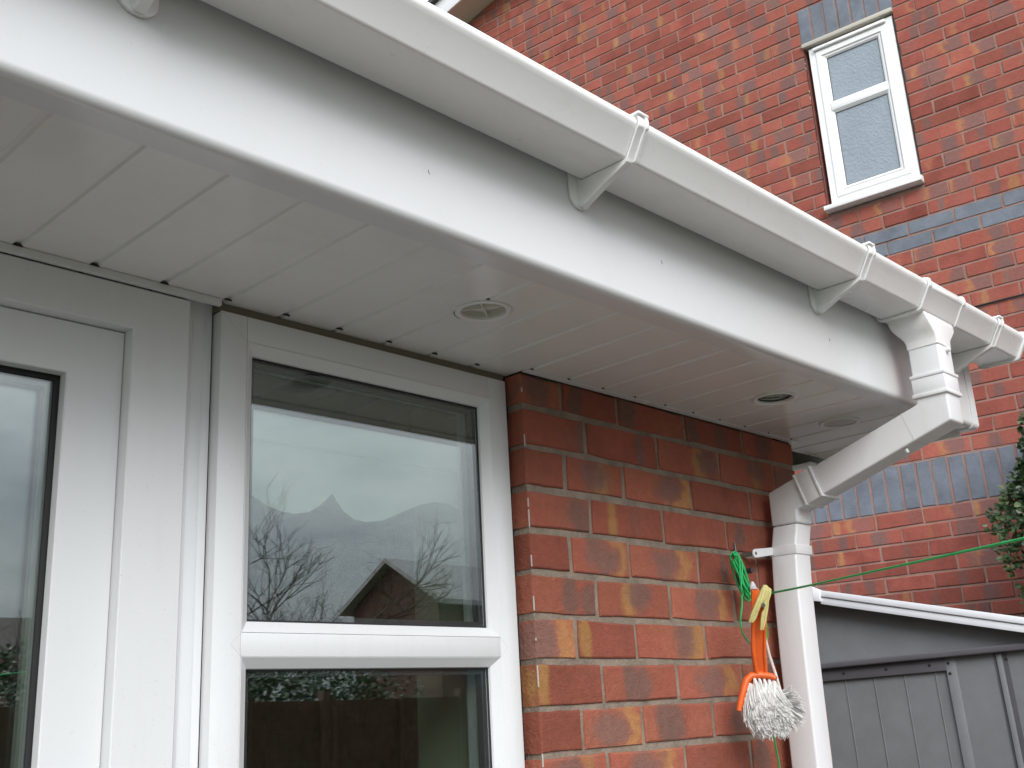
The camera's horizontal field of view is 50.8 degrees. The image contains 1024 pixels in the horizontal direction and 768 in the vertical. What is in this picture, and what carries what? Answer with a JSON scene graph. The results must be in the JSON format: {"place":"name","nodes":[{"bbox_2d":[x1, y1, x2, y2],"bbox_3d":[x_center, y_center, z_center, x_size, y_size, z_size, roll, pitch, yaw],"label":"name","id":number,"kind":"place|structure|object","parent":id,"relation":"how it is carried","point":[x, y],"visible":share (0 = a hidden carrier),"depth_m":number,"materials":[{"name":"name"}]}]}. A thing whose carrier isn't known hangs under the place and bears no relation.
{"place":"outdoors","nodes":[
{"label":"outdoors","id":0,"kind":"place"},
{"bbox_2d":[812,587,1023,767],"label":"garden shed","id":1,"kind":"structure","parent":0,"point":[911,685],"depth_m":3.97,"materials":[{"name":"grey metal"}]},
{"bbox_2d":[823,671,964,767],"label":"door","id":2,"kind":"structure","parent":1,"relation":"in","point":[906,720],"depth_m":4.01,"materials":[{"name":"grey metal"}]},
{"label":"ground","id":3,"kind":"structure","parent":0,"visible":0},
{"bbox_2d":[0,0,1023,767],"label":"brick house","id":4,"kind":"structure","parent":3,"relation":"on","point":[636,368],"depth_m":1.64,"materials":[{"name":"red brick"}]},
{"bbox_2d":[0,253,190,767],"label":"door","id":5,"kind":"structure","parent":4,"relation":"in","point":[107,359],"depth_m":1.37,"materials":[{"name":"white plastic"}]},
{"bbox_2d":[252,409,457,521],"bbox_3d":[-0.282,0.148,1.794,0.030,0.156,0.508,-19,-23,41],"label":"window blind","id":6,"kind":"object","parent":4,"relation":"attached to","point":[302,465],"depth_m":1.79,"materials":[{"name":"fabric"}]},
{"bbox_2d":[199,311,524,767],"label":"window","id":7,"kind":"structure","parent":4,"relation":"in","point":[238,646],"depth_m":1.66,"materials":[{"name":"white plastic"}]},
{"bbox_2d":[733,543,753,589],"bbox_3d":[0.480,0.393,2.282,0.040,0.107,0.066,-19,-23,41],"label":"cleat hook","id":8,"kind":"object","parent":4,"relation":"attached to","point":[749,570],"visible":0.41,"depth_m":2.29,"materials":[{"name":"grey metal"}]},
{"bbox_2d":[736,581,794,740],"bbox_3d":[0.480,0.543,2.113,0.112,0.300,0.075,-19,-23,41],"label":"hand brush","id":9,"kind":"object","parent":8,"relation":"hanging from","point":[763,710],"visible":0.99,"depth_m":2.08,"materials":[{"name":"orange plastic"}]},
{"bbox_2d":[729,537,1023,767],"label":"washing line","id":10,"kind":"object","parent":8,"relation":"attached to","point":[743,580],"visible":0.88,"depth_m":2.17,"materials":[{"name":"green plastic"}]},
{"bbox_2d":[748,585,770,629],"bbox_3d":[0.482,0.433,2.092,0.049,0.085,0.032,-19,-23,41],"label":"clothes peg","id":11,"kind":"object","parent":10,"relation":"attached to","point":[763,597],"visible":1,"depth_m":2.09,"materials":[{"name":"yellow plastic"}]},
{"bbox_2d":[766,640,805,731],"bbox_3d":[0.540,0.586,2.110,0.064,0.180,0.058,-10,-18,21],"label":"bottle brush","id":12,"kind":"object","parent":10,"relation":"hanging from","point":[796,702],"visible":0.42,"depth_m":2.09,"materials":[{"name":"white plastic"}]},
{"bbox_2d":[427,0,1023,616],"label":"brick house","id":13,"kind":"structure","parent":3,"relation":"on","point":[891,130],"depth_m":5.49,"materials":[{"name":"red brick"}]},
{"bbox_2d":[801,7,924,214],"bbox_3d":[1.846,-1.432,5.693,0.505,1.024,0.152,-16,-21,35],"label":"window","id":14,"kind":"structure","parent":13,"relation":"in","point":[871,153],"depth_m":5.67,"materials":[{"name":"white plastic"}]},
{"bbox_2d":[982,406,1023,614],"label":"evergreen shrub","id":15,"kind":"object","parent":3,"relation":"on","point":[1010,493],"visible":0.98,"depth_m":4.50,"materials":[{"name":"green plant"}]}
]}

